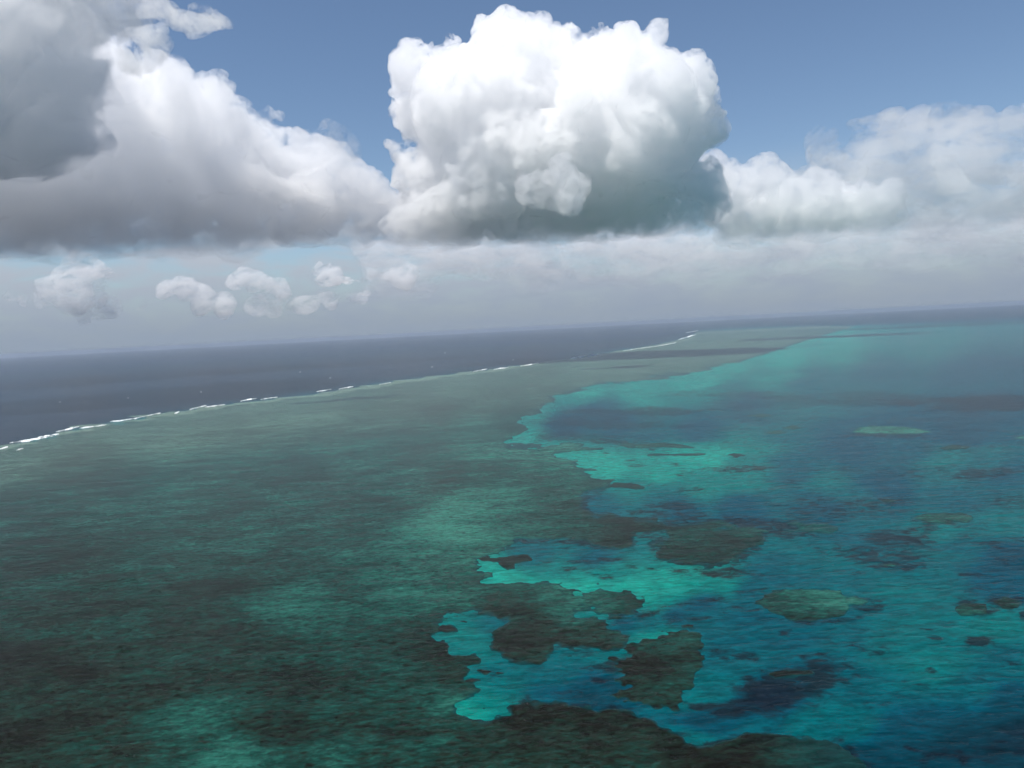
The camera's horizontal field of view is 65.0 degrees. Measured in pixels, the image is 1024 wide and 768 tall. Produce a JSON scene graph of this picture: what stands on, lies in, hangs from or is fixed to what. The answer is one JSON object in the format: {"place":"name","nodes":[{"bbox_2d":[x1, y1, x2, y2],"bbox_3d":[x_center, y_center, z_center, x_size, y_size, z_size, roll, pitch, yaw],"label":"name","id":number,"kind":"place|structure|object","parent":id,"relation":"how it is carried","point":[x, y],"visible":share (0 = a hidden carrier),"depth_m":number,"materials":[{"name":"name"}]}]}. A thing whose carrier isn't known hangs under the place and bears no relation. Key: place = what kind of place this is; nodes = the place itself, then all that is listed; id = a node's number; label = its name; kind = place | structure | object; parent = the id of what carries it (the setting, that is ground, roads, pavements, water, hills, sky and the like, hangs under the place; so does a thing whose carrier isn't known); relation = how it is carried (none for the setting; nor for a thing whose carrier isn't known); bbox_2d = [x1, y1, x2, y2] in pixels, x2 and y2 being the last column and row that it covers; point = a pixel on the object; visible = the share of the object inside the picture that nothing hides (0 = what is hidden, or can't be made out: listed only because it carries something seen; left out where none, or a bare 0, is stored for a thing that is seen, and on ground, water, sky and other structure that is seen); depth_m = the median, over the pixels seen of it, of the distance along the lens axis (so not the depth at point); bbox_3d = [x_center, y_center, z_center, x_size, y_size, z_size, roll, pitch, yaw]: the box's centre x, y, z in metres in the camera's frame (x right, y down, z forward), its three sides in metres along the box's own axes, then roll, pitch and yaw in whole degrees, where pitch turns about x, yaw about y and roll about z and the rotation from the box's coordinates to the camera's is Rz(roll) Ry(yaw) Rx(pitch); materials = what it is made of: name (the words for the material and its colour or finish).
{"place":"outdoors","nodes":[
{"label":"outdoors","id":0,"kind":"place"},
{"bbox_2d":[0,305,1023,767],"bbox_3d":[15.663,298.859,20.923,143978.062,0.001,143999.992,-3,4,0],"label":"sea","id":1,"kind":"structure","parent":0,"point":[908,665],"depth_m":1327.51,"materials":[{"name":"liquid"}]},
{"bbox_2d":[21,436,52,440],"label":"breaking wave","id":2,"kind":"object","parent":1,"relation":"on","point":[37,438],"visible":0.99,"depth_m":2799.42,"materials":[{"name":"liquid"}]},
{"bbox_2d":[0,326,865,767],"bbox_3d":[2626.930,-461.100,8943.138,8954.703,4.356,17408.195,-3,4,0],"label":"barrier reef","id":3,"kind":"object","parent":1,"relation":"in","point":[284,582],"visible":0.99,"depth_m":1011.25},
{"bbox_2d":[438,625,457,632],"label":"coral head","id":4,"kind":"object","parent":1,"relation":"in","point":[447,628],"visible":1,"depth_m":812.48},
{"bbox_2d":[464,678,480,682],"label":"coral head","id":5,"kind":"object","parent":1,"relation":"in","point":[472,680],"visible":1,"depth_m":689.37},
{"bbox_2d":[477,669,491,674],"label":"coral head","id":6,"kind":"object","parent":1,"relation":"in","point":[484,672],"visible":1,"depth_m":706.43},
{"bbox_2d":[477,554,531,569],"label":"patch reef","id":7,"kind":"object","parent":1,"relation":"on","point":[508,563],"visible":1,"depth_m":1042.56},
{"bbox_2d":[608,482,644,489],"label":"patch reef","id":8,"kind":"object","parent":1,"relation":"on","point":[626,485],"visible":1,"depth_m":1473.32},
{"bbox_2d":[608,627,704,711],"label":"patch reef","id":9,"kind":"object","parent":1,"relation":"on","point":[660,671],"visible":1,"depth_m":694.43},
{"bbox_2d":[633,443,694,447],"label":"patch reef","id":10,"kind":"object","parent":1,"relation":"on","point":[656,445],"visible":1,"depth_m":1922.11},
{"bbox_2d":[647,453,705,455],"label":"patch reef","id":11,"kind":"object","parent":1,"relation":"on","point":[686,454],"visible":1,"depth_m":1784.51},
{"bbox_2d":[681,624,692,627],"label":"coral head","id":12,"kind":"object","parent":1,"relation":"in","point":[688,625],"visible":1,"depth_m":786.96},
{"bbox_2d":[728,453,744,457],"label":"coral head","id":13,"kind":"object","parent":1,"relation":"in","point":[735,455],"visible":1,"depth_m":1735.52},
{"bbox_2d":[752,467,765,469],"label":"coral head","id":14,"kind":"object","parent":1,"relation":"in","point":[759,468],"visible":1,"depth_m":1572.37},
{"bbox_2d":[766,430,785,433],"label":"coral head","id":15,"kind":"object","parent":1,"relation":"in","point":[774,432],"visible":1,"depth_m":2038.78},
{"bbox_2d":[768,669,814,678],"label":"patch reef","id":16,"kind":"object","parent":1,"relation":"on","point":[793,674],"visible":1,"depth_m":670.82},
{"bbox_2d":[783,425,800,429],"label":"coral head","id":17,"kind":"object","parent":1,"relation":"in","point":[792,427],"visible":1,"depth_m":2111.73},
{"bbox_2d":[754,587,868,621],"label":"patch reef","id":18,"kind":"object","parent":1,"relation":"on","point":[809,605],"visible":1,"depth_m":829.84},
{"bbox_2d":[881,499,895,502],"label":"coral head","id":19,"kind":"object","parent":1,"relation":"in","point":[887,500],"visible":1,"depth_m":1255.26},
{"bbox_2d":[852,426,930,434],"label":"patch reef","id":20,"kind":"object","parent":1,"relation":"on","point":[894,430],"visible":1,"depth_m":1973.51},
{"bbox_2d":[914,512,972,523],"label":"patch reef","id":21,"kind":"object","parent":1,"relation":"on","point":[941,517],"visible":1,"depth_m":1135.78},
{"bbox_2d":[940,445,969,449],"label":"coral head","id":22,"kind":"object","parent":1,"relation":"in","point":[952,447],"visible":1,"depth_m":1691.24},
{"bbox_2d":[955,603,986,615],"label":"coral head","id":23,"kind":"object","parent":1,"relation":"in","point":[968,609],"visible":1,"depth_m":790.76},
{"bbox_2d":[993,597,1020,608],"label":"coral head","id":24,"kind":"object","parent":1,"relation":"in","point":[1006,603],"visible":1,"depth_m":803.11},
{"bbox_2d":[0,0,1023,357],"label":"sky","id":25,"kind":"structure","parent":0,"point":[175,174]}
]}

